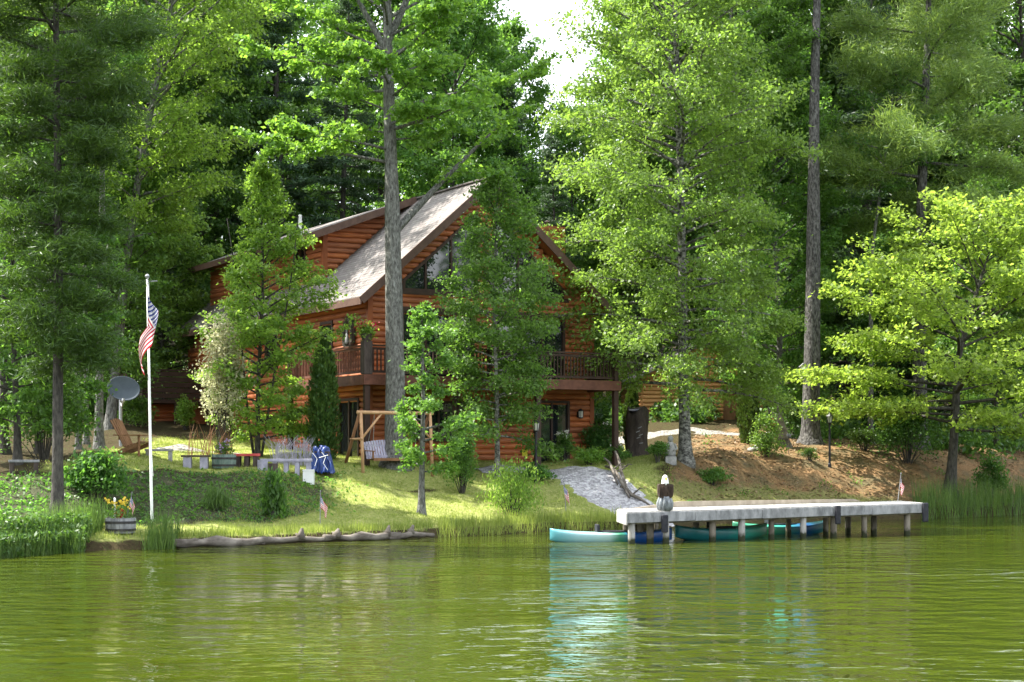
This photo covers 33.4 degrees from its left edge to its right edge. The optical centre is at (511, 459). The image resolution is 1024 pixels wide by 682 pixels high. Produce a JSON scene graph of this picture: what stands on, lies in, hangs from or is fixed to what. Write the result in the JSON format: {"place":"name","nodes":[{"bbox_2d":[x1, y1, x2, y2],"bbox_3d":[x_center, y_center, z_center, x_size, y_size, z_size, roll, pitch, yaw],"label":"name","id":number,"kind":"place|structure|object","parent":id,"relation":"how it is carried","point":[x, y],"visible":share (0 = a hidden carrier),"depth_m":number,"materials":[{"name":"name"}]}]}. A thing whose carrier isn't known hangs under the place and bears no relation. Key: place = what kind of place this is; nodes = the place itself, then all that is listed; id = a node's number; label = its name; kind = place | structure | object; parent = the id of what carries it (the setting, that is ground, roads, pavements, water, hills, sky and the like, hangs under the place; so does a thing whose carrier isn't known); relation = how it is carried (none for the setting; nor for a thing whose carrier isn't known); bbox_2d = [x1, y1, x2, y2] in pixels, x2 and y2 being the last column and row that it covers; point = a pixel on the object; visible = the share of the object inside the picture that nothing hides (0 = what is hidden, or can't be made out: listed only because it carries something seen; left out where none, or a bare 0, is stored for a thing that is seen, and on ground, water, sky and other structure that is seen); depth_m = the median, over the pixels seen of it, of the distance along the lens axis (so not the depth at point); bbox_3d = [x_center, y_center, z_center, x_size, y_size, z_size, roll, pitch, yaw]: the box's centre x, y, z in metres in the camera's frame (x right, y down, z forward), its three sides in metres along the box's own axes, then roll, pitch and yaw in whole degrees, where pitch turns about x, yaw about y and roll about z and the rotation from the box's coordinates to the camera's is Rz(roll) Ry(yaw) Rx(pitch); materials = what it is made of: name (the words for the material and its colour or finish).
{"place":"outdoors","nodes":[
{"label":"outdoors","id":0,"kind":"place"},
{"bbox_2d":[263,435,313,466],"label":"ornamental grass","id":1,"kind":"object","parent":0,"point":[278,454],"depth_m":53.49,"materials":[{"name":"plant"}]},
{"bbox_2d":[0,514,1023,681],"bbox_3d":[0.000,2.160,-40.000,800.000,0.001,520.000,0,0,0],"label":"water","id":2,"kind":"structure","parent":0,"point":[937,600],"depth_m":24.46,"materials":[{"name":"green liquid"}]},
{"bbox_2d":[550,524,671,541],"bbox_3d":[2.628,1.996,45.200,3.300,0.592,0.784,0,0,-9],"label":"canoe","id":3,"kind":"object","parent":2,"relation":"on","point":[597,535],"visible":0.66,"depth_m":44.85,"materials":[{"name":"plastic"}]},
{"bbox_2d":[675,522,766,539],"bbox_3d":[5.750,1.946,46.750,3.200,0.592,0.784,0,0,-32],"label":"canoe","id":4,"kind":"object","parent":2,"relation":"on","point":[722,532],"visible":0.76,"depth_m":46.31,"materials":[{"name":"plastic"}]},
{"bbox_2d":[617,499,927,543],"bbox_3d":[7.320,1.951,47.425,11.573,1.619,2.322,0,0,-31],"label":"dock","id":5,"kind":"object","parent":2,"relation":"in","point":[696,513],"visible":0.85,"depth_m":46.69,"materials":[{"name":"grey wood"}]},
{"bbox_2d":[656,475,673,510],"bbox_3d":[3.976,0.855,44.373,0.455,0.925,0.467,0,0,-9],"label":"eagle carving","id":6,"kind":"object","parent":5,"relation":"on","point":[665,492],"visible":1,"depth_m":44.24,"materials":[{"name":"white paint"}]},
{"bbox_2d":[732,520,822,534],"bbox_3d":[7.750,1.956,49.400,3.100,0.592,0.784,0,0,-22],"label":"canoe","id":7,"kind":"object","parent":2,"relation":"on","point":[816,527],"visible":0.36,"depth_m":49.20,"materials":[{"name":"plastic"}]},
{"bbox_2d":[0,290,1023,550],"bbox_3d":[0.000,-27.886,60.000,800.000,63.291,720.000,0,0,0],"label":"ground","id":8,"kind":"structure","parent":0,"point":[798,480],"depth_m":58.73,"materials":[{"name":"green plant"}]},
{"bbox_2d":[0,511,92,556],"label":"shore plants","id":9,"kind":"object","parent":8,"relation":"on","point":[68,535],"visible":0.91,"depth_m":39.06,"materials":[{"name":"green plant"}]},
{"bbox_2d":[0,354,101,460],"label":"wild shrub","id":10,"kind":"object","parent":8,"relation":"on","point":[44,451],"visible":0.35,"depth_m":48.88,"materials":[{"name":"green plant"}]},
{"bbox_2d":[0,113,106,465],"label":"leafy tree","id":11,"kind":"object","parent":8,"relation":"on","point":[16,399],"visible":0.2,"depth_m":46.59,"materials":[{"name":"green plant"}]},
{"bbox_2d":[0,0,113,454],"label":"leafy tree","id":12,"kind":"object","parent":8,"relation":"on","point":[3,444],"visible":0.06,"depth_m":49.87,"materials":[{"name":"green plant"}]},
{"bbox_2d":[0,67,137,453],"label":"leafy tree","id":13,"kind":"object","parent":8,"relation":"on","point":[91,385],"visible":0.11,"depth_m":52.14,"materials":[{"name":"green plant"}]},
{"bbox_2d":[20,1,164,449],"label":"poplar tree","id":14,"kind":"object","parent":8,"relation":"on","point":[78,446],"visible":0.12,"depth_m":54.96,"materials":[{"name":"green plant"}]},
{"bbox_2d":[32,0,156,448],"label":"poplar tree","id":15,"kind":"object","parent":8,"relation":"on","point":[99,437],"visible":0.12,"depth_m":55.88,"materials":[{"name":"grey plant"}]},
{"bbox_2d":[0,0,197,514],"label":"white pine","id":16,"kind":"object","parent":8,"relation":"on","point":[94,136],"visible":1,"depth_m":41.48,"materials":[{"name":"green plant"}]},
{"bbox_2d":[63,444,136,499],"bbox_3d":[-10.830,0.360,44.630,1.752,1.561,1.837,0,0,40],"label":"wild shrub","id":17,"kind":"object","parent":8,"relation":"on","point":[96,471],"visible":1,"depth_m":44.41,"materials":[{"name":"green plant"}]},
{"bbox_2d":[105,517,136,533],"bbox_3d":[-9.629,1.615,42.000,0.770,0.370,0.770,0,0,0],"label":"barrel planter","id":18,"kind":"object","parent":8,"relation":"on","point":[121,525],"visible":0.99,"depth_m":41.69,"materials":[{"name":"grey wood"}]},
{"bbox_2d":[104,496,142,519],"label":"flowers","id":19,"kind":"object","parent":18,"relation":"on","point":[121,512],"visible":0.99,"depth_m":41.94,"materials":[{"name":"yellow plant"}]},
{"bbox_2d":[107,376,139,445],"bbox_3d":[-13.375,-1.535,58.800,0.749,2.716,0.908,0,0,32],"label":"satellite dish","id":20,"kind":"object","parent":8,"relation":"on","point":[128,388],"visible":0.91,"depth_m":58.89,"materials":[{"name":"metal"}]},
{"bbox_2d":[63,3,190,412],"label":"spruce tree","id":21,"kind":"object","parent":8,"relation":"on","point":[166,350],"visible":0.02,"depth_m":73.07,"materials":[{"name":"green plant"}]},
{"bbox_2d":[65,109,189,393],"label":"leafy tree","id":22,"kind":"object","parent":8,"relation":"on","point":[136,317],"visible":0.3,"depth_m":65.76,"materials":[{"name":"green plant"}]},
{"bbox_2d":[110,418,154,456],"bbox_3d":[-11.533,-0.655,51.622,1.140,1.199,0.850,0,0,18],"label":"garden chair","id":23,"kind":"object","parent":8,"relation":"on","point":[123,435],"visible":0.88,"depth_m":51.55,"materials":[{"name":"brown wood"}]},
{"bbox_2d":[117,395,158,426],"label":"wild shrub","id":24,"kind":"object","parent":8,"relation":"on","point":[134,407],"visible":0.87,"depth_m":66.83,"materials":[{"name":"green plant"}]},
{"bbox_2d":[53,0,240,381],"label":"dark tree","id":25,"kind":"object","parent":8,"relation":"on","point":[205,168],"visible":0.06,"depth_m":78.53,"materials":[{"name":"green plant"}]},
{"bbox_2d":[145,274,156,518],"bbox_3d":[-9.344,-1.446,44.200,0.321,6.740,0.120,0,0,0],"label":"flag pole","id":26,"kind":"object","parent":8,"relation":"on","point":[150,433],"visible":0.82,"depth_m":44.17,"materials":[{"name":"white metal"}]},
{"bbox_2d":[139,294,157,374],"bbox_3d":[-9.403,-3.244,44.119,0.452,2.123,0.377,0,0,0],"label":"flag","id":27,"kind":"object","parent":26,"relation":"hanging from","point":[146,340],"visible":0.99,"depth_m":44.11,"materials":[{"name":"fabric"}]},
{"bbox_2d":[21,0,289,429],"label":"tall tree","id":28,"kind":"object","parent":8,"relation":"on","point":[222,24],"visible":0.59,"depth_m":64.74,"materials":[{"name":"green plant"}]},
{"bbox_2d":[105,190,233,398],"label":"leafy tree","id":29,"kind":"object","parent":8,"relation":"on","point":[185,303],"visible":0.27,"depth_m":72.89,"materials":[{"name":"green plant"}]},
{"bbox_2d":[0,464,367,525],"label":"groundcover","id":30,"kind":"object","parent":8,"relation":"on","point":[9,506],"visible":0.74,"depth_m":46.56,"materials":[{"name":"green plant"}]},
{"bbox_2d":[173,394,197,429],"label":"wild shrub","id":31,"kind":"object","parent":8,"relation":"on","point":[185,409],"visible":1,"depth_m":66.38,"materials":[{"name":"green plant"}]},
{"bbox_2d":[138,0,290,340],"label":"dark tree","id":32,"kind":"object","parent":8,"relation":"on","point":[225,203],"visible":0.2,"depth_m":80.50,"materials":[{"name":"green plant"}]},
{"bbox_2d":[200,484,232,510],"bbox_3d":[-7.928,1.055,46.032,0.968,0.944,0.744,0,0,0],"label":"grass tuft","id":33,"kind":"object","parent":8,"relation":"on","point":[217,499],"visible":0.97,"depth_m":45.89,"materials":[{"name":"green plant"}]},
{"bbox_2d":[170,535,264,547],"bbox_3d":[-7.322,2.052,42.526,2.664,0.350,0.316,0,0,-36],"label":"driftwood log","id":34,"kind":"object","parent":8,"relation":"on","point":[221,541],"visible":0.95,"depth_m":42.31,"materials":[{"name":"grey wood"}]},
{"bbox_2d":[192,306,254,453],"bbox_3d":[-9.252,-2.485,54.821,1.998,4.966,1.668,0,0,0],"label":"variegated shrub","id":35,"kind":"object","parent":8,"relation":"on","point":[220,349],"visible":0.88,"depth_m":54.71,"materials":[{"name":"green plant"}]},
{"bbox_2d":[211,454,236,467],"bbox_3d":[-8.675,0.047,51.400,0.760,0.420,0.760,0,0,0],"label":"barrel planter","id":36,"kind":"object","parent":8,"relation":"on","point":[223,460],"visible":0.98,"depth_m":51.09,"materials":[{"name":"wood"}]},
{"bbox_2d":[187,0,343,311],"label":"leafy tree","id":37,"kind":"object","parent":8,"relation":"on","point":[289,110],"visible":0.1,"depth_m":84.12,"materials":[{"name":"green plant"}]},
{"bbox_2d":[257,465,289,518],"bbox_3d":[-6.483,0.912,46.326,0.819,1.532,0.855,0,0,-22],"label":"shrub","id":38,"kind":"object","parent":8,"relation":"on","point":[274,499],"visible":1,"depth_m":46.17,"materials":[{"name":"green plant"}]},
{"bbox_2d":[187,151,363,456],"bbox_3d":[-7.868,-4.975,55.896,5.350,10.250,4.929,0,0,-34],"label":"young tree","id":39,"kind":"object","parent":8,"relation":"on","point":[264,179],"visible":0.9,"depth_m":55.46,"materials":[{"name":"green plant"}]},
{"bbox_2d":[211,0,354,252],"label":"spruce tree","id":40,"kind":"object","parent":8,"relation":"on","point":[274,67],"visible":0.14,"depth_m":84.03,"materials":[{"name":"green plant"}]},
{"bbox_2d":[242,528,324,545],"bbox_3d":[-5.866,1.987,43.925,0.336,0.445,3.475,0,0,44],"label":"driftwood log","id":41,"kind":"object","parent":8,"relation":"on","point":[300,536],"visible":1,"depth_m":43.85,"materials":[{"name":"grey wood"}]},
{"bbox_2d":[311,445,334,475],"bbox_3d":[-5.869,0.016,52.594,0.816,0.945,0.838,0,0,0],"label":"tarp","id":42,"kind":"object","parent":8,"relation":"on","point":[321,458],"visible":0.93,"depth_m":52.38,"materials":[{"name":"blue plastic"}]},
{"bbox_2d":[304,338,342,459],"bbox_3d":[-6.164,-1.887,55.756,1.323,4.214,1.267,0,0,0],"label":"cedar tree","id":43,"kind":"object","parent":8,"relation":"on","point":[323,374],"visible":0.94,"depth_m":55.53,"materials":[{"name":"green plant"}]},
{"bbox_2d":[286,0,384,227],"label":"spruce tree","id":44,"kind":"object","parent":8,"relation":"on","point":[360,118],"visible":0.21,"depth_m":87.40,"materials":[{"name":"green plant"}]},
{"bbox_2d":[322,525,401,540],"bbox_3d":[-3.961,1.976,45.663,2.574,0.415,0.454,0,0,-42],"label":"driftwood log","id":45,"kind":"object","parent":8,"relation":"on","point":[387,533],"visible":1,"depth_m":45.39,"materials":[{"name":"grey wood"}]},
{"bbox_2d":[121,177,620,465],"bbox_3d":[-6.272,-4.516,66.567,13.086,10.852,20.770,0,0,-30],"label":"log cabin","id":46,"kind":"object","parent":8,"relation":"on","point":[351,250],"visible":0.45,"depth_m":60.62,"materials":[{"name":"wood"}]},
{"bbox_2d":[338,397,360,456],"bbox_3d":[-5.651,-0.840,59.263,0.099,2.600,1.700,0,0,-30],"label":"lower door","id":47,"kind":"structure","parent":46,"relation":"in","point":[348,409],"depth_m":59.25,"materials":[{"name":"black glass"}]},
{"bbox_2d":[403,310,473,376],"bbox_3d":[-2.575,-3.970,59.228,2.850,2.340,0.099,0,0,-30],"label":"patio door","id":48,"kind":"structure","parent":46,"relation":"in","point":[405,316],"depth_m":59.12,"materials":[{"name":"black glass"}]},
{"bbox_2d":[411,401,465,440],"bbox_3d":[-2.553,-1.340,59.241,2.100,1.400,0.099,0,0,-30],"label":"lower window","id":49,"kind":"structure","parent":46,"relation":"in","point":[438,416],"depth_m":59.26,"materials":[{"name":"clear glass"}]},
{"bbox_2d":[402,213,477,293],"bbox_3d":[-2.490,-7.248,59.276,2.968,2.896,0.099,0,0,-30],"label":"gable window","id":50,"kind":"structure","parent":46,"relation":"in","point":[418,279],"depth_m":59.28,"materials":[{"name":"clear glass"}]},
{"bbox_2d":[492,220,563,298],"bbox_3d":[0.585,-7.248,61.051,2.968,2.896,0.099,0,0,-30],"label":"gable window","id":51,"kind":"structure","parent":46,"relation":"in","point":[521,259],"depth_m":60.98,"materials":[{"name":"black glass"}]},
{"bbox_2d":[496,316,564,379],"bbox_3d":[0.673,-3.970,61.103,2.850,2.340,0.099,0,0,-30],"label":"patio door","id":52,"kind":"structure","parent":46,"relation":"in","point":[558,342],"depth_m":61.59,"materials":[{"name":"black glass"}]},
{"bbox_2d":[533,400,569,461],"bbox_3d":[1.431,-0.840,61.541,1.500,2.600,0.099,0,0,-30],"label":"lower door","id":53,"kind":"structure","parent":46,"relation":"in","point":[549,427],"depth_m":61.61,"materials":[{"name":"black glass"}]},
{"bbox_2d":[285,0,471,226],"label":"dark tree","id":54,"kind":"object","parent":8,"relation":"on","point":[395,6],"visible":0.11,"depth_m":94.78,"materials":[{"name":"green plant"}]},
{"bbox_2d":[344,410,433,476],"bbox_3d":[-4.011,-0.494,54.858,2.691,2.120,1.703,0,0,-30],"label":"log swing","id":55,"kind":"object","parent":8,"relation":"on","point":[377,456],"visible":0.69,"depth_m":54.41,"materials":[{"name":"brown wood"}]},
{"bbox_2d":[227,0,568,471],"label":"maple tree","id":56,"kind":"object","parent":8,"relation":"on","point":[436,17],"visible":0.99,"depth_m":54.97,"materials":[{"name":"green plant"}]},
{"bbox_2d":[178,505,622,538],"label":"shore grass","id":57,"kind":"structure","parent":8,"relation":"on","point":[578,518],"depth_m":49.06,"materials":[{"name":"green plant"}]},
{"bbox_2d":[388,300,484,515],"bbox_3d":[-2.200,-1.401,49.430,2.827,6.486,2.671,0,0,0],"label":"maple sapling","id":58,"kind":"object","parent":8,"relation":"on","point":[415,455],"visible":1,"depth_m":49.43,"materials":[{"name":"green plant"}]},
{"bbox_2d":[362,0,536,209],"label":"leafy tree","id":59,"kind":"object","parent":8,"relation":"on","point":[483,32],"visible":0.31,"depth_m":88.72,"materials":[{"name":"green plant"}]},
{"bbox_2d":[442,431,479,493],"bbox_3d":[-1.557,0.057,53.603,1.014,2.209,1.168,0,0,40],"label":"clipped shrub","id":60,"kind":"object","parent":8,"relation":"on","point":[464,458],"visible":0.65,"depth_m":53.49,"materials":[{"name":"green plant"}]},
{"bbox_2d":[15,431,913,541],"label":"grass","id":61,"kind":"structure","parent":8,"relation":"on","point":[145,462],"depth_m":51.66,"materials":[{"name":"green plant"}]},
{"bbox_2d":[428,155,570,478],"bbox_3d":[-0.407,-4.580,56.382,4.754,10.877,5.412,0,0,0],"label":"birch tree","id":62,"kind":"object","parent":8,"relation":"on","point":[492,275],"visible":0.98,"depth_m":55.84,"materials":[{"name":"green plant"}]},
{"bbox_2d":[474,454,548,516],"bbox_3d":[-0.011,0.785,51.867,2.288,2.062,1.643,0,0,0],"label":"shore shrub","id":63,"kind":"object","parent":8,"relation":"on","point":[505,488],"visible":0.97,"depth_m":51.72,"materials":[{"name":"green plant"}]},
{"bbox_2d":[0,474,1023,558],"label":"reeds","id":64,"kind":"object","parent":8,"relation":"on","point":[155,539],"visible":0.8,"depth_m":42.03,"materials":[{"name":"green plant"}]},
{"bbox_2d":[493,56,537,217],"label":"spruce tree","id":65,"kind":"object","parent":8,"relation":"on","point":[513,153],"visible":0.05,"depth_m":92.10,"materials":[{"name":"green plant"}]},
{"bbox_2d":[8,348,1023,459],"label":"undergrowth","id":66,"kind":"object","parent":8,"relation":"on","point":[970,440],"visible":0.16,"depth_m":75.73,"materials":[{"name":"green plant"}]},
{"bbox_2d":[457,11,581,264],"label":"leafy tree","id":67,"kind":"object","parent":8,"relation":"on","point":[514,32],"visible":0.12,"depth_m":102.79,"materials":[{"name":"green plant"}]},
{"bbox_2d":[21,0,1023,398],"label":"forest","id":68,"kind":"object","parent":8,"relation":"on","point":[459,84],"visible":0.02,"depth_m":110.50,"materials":[{"name":"green plant"}]},
{"bbox_2d":[550,430,577,460],"bbox_3d":[1.824,-0.479,60.575,1.095,1.249,1.013,0,0,0],"label":"garden plant","id":69,"kind":"object","parent":8,"relation":"on","point":[563,439],"visible":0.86,"depth_m":60.55,"materials":[{"name":"green plant"}]},
{"bbox_2d":[534,131,605,418],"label":"spruce tree","id":70,"kind":"object","parent":8,"relation":"on","point":[551,145],"visible":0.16,"depth_m":84.13,"materials":[{"name":"green plant"}]},
{"bbox_2d":[524,95,630,371],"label":"leafy tree","id":71,"kind":"object","parent":8,"relation":"on","point":[567,145],"visible":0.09,"depth_m":89.39,"materials":[{"name":"green plant"}]},
{"bbox_2d":[570,446,606,464],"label":"garden plant","id":72,"kind":"object","parent":8,"relation":"on","point":[582,454],"visible":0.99,"depth_m":59.49,"materials":[{"name":"green plant"}]},
{"bbox_2d":[578,420,622,461],"bbox_3d":[3.231,-0.601,61.991,1.708,1.681,1.469,0,0,0],"label":"garden shrub","id":73,"kind":"object","parent":8,"relation":"on","point":[601,436],"visible":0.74,"depth_m":61.80,"materials":[{"name":"green plant"}]},
{"bbox_2d":[561,0,703,370],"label":"leafy tree","id":74,"kind":"object","parent":8,"relation":"on","point":[582,149],"visible":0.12,"depth_m":87.06,"materials":[{"name":"green plant"}]},
{"bbox_2d":[625,406,648,457],"bbox_3d":[4.669,-0.894,63.030,1.036,2.176,1.035,0,0,0],"label":"carved stump","id":75,"kind":"object","parent":8,"relation":"on","point":[637,423],"visible":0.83,"depth_m":62.68,"materials":[{"name":"brown wood"}]},
{"bbox_2d":[528,0,830,468],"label":"birch tree","id":76,"kind":"object","parent":8,"relation":"on","point":[732,214],"visible":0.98,"depth_m":60.32,"materials":[{"name":"green plant"}]},
{"bbox_2d":[621,342,762,419],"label":"log garage","id":77,"kind":"structure","parent":8,"relation":"on","point":[650,397],"depth_m":83.93,"materials":[{"name":"wood"}]},
{"bbox_2d":[696,466,735,485],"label":"garden plant","id":78,"kind":"object","parent":8,"relation":"on","point":[714,474],"visible":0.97,"depth_m":60.89,"materials":[{"name":"green plant"}]},
{"bbox_2d":[620,0,838,346],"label":"dark tree","id":79,"kind":"object","parent":8,"relation":"on","point":[694,234],"visible":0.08,"depth_m":85.63,"materials":[{"name":"green plant"}]},
{"bbox_2d":[619,427,845,443],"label":"drive","id":80,"kind":"structure","parent":8,"relation":"on","point":[666,432],"depth_m":75.12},
{"bbox_2d":[657,0,827,358],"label":"ash tree","id":81,"kind":"object","parent":8,"relation":"on","point":[777,15],"visible":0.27,"depth_m":70.78,"materials":[{"name":"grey plant"}]},
{"bbox_2d":[735,354,760,443],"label":"cedar tree","id":82,"kind":"object","parent":8,"relation":"on","point":[745,418],"visible":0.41,"depth_m":67.74,"materials":[{"name":"green plant"}]},
{"bbox_2d":[746,411,788,456],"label":"garden shrub","id":83,"kind":"object","parent":8,"relation":"on","point":[764,440],"visible":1,"depth_m":65.37,"materials":[{"name":"green plant"}]},
{"bbox_2d":[685,30,875,419],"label":"ash tree","id":84,"kind":"object","parent":8,"relation":"on","point":[829,197],"visible":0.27,"depth_m":73.01,"materials":[{"name":"green plant"}]},
{"bbox_2d":[691,0,893,346],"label":"dark tree","id":85,"kind":"object","parent":8,"relation":"on","point":[827,49],"visible":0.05,"depth_m":86.92,"materials":[{"name":"green plant"}]},
{"bbox_2d":[752,214,851,431],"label":"dark tree","id":86,"kind":"object","parent":8,"relation":"on","point":[784,264],"visible":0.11,"depth_m":79.42,"materials":[{"name":"green plant"}]},
{"bbox_2d":[796,0,824,444],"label":"white pine","id":87,"kind":"object","parent":8,"relation":"on","point":[810,433],"visible":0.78,"depth_m":69.76,"materials":[{"name":"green plant"}]},
{"bbox_2d":[668,430,972,498],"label":"weeds","id":88,"kind":"object","parent":8,"relation":"on","point":[823,480],"visible":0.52,"depth_m":65.39,"materials":[{"name":"green plant"}]},
{"bbox_2d":[643,424,1023,505],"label":"leaf litter","id":89,"kind":"object","parent":8,"relation":"on","point":[736,442],"visible":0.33,"depth_m":65.61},
{"bbox_2d":[845,427,885,450],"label":"wild shrub","id":90,"kind":"object","parent":8,"relation":"on","point":[858,435],"visible":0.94,"depth_m":68.39,"materials":[{"name":"green plant"}]},
{"bbox_2d":[793,0,951,422],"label":"spruce tree","id":91,"kind":"object","parent":8,"relation":"on","point":[850,117],"visible":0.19,"depth_m":83.31,"materials":[{"name":"green plant"}]},
{"bbox_2d":[831,54,953,444],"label":"thin tree","id":92,"kind":"object","parent":8,"relation":"on","point":[885,188],"visible":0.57,"depth_m":71.76,"materials":[{"name":"green plant"}]},
{"bbox_2d":[768,0,1023,449],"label":"white pine","id":93,"kind":"object","parent":8,"relation":"on","point":[961,77],"visible":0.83,"depth_m":70.44,"materials":[{"name":"green plant"}]},
{"bbox_2d":[843,220,954,400],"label":"dark tree","id":94,"kind":"object","parent":8,"relation":"on","point":[863,324],"visible":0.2,"depth_m":79.26,"materials":[{"name":"green plant"}]},
{"bbox_2d":[781,185,1023,496],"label":"maple tree","id":95,"kind":"object","parent":8,"relation":"on","point":[957,371],"visible":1,"depth_m":64.83,"materials":[{"name":"green plant"}]},
{"bbox_2d":[806,0,1000,362],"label":"dark tree","id":96,"kind":"object","parent":8,"relation":"on","point":[899,105],"visible":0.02,"depth_m":87.75,"materials":[{"name":"green plant"}]},
{"bbox_2d":[865,393,947,463],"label":"wild shrub","id":97,"kind":"object","parent":8,"relation":"on","point":[908,427],"visible":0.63,"depth_m":67.69,"materials":[{"name":"green plant"}]},
{"bbox_2d":[895,0,1023,426],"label":"dark tree","id":98,"kind":"object","parent":8,"relation":"on","point":[1017,40],"visible":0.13,"depth_m":81.11,"materials":[{"name":"green plant"}]},
{"bbox_2d":[907,1,1023,417],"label":"spruce tree","id":99,"kind":"object","parent":8,"relation":"on","point":[945,388],"visible":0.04,"depth_m":86.32,"materials":[{"name":"green plant"}]},
{"bbox_2d":[927,148,1023,448],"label":"leafy tree","id":100,"kind":"object","parent":8,"relation":"on","point":[949,343],"visible":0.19,"depth_m":75.58,"materials":[{"name":"green plant"}]},
{"bbox_2d":[970,455,1011,494],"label":"wild shrub","id":101,"kind":"object","parent":8,"relation":"on","point":[997,470],"visible":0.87,"depth_m":67.87,"materials":[{"name":"green plant"}]},
{"bbox_2d":[474,464,673,526],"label":"path","id":102,"kind":"structure","parent":0,"point":[598,486],"depth_m":56.61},
{"bbox_2d":[128,0,1023,226],"label":"sky","id":103,"kind":"structure","parent":0,"point":[533,10],"materials":[{"name":"white"}]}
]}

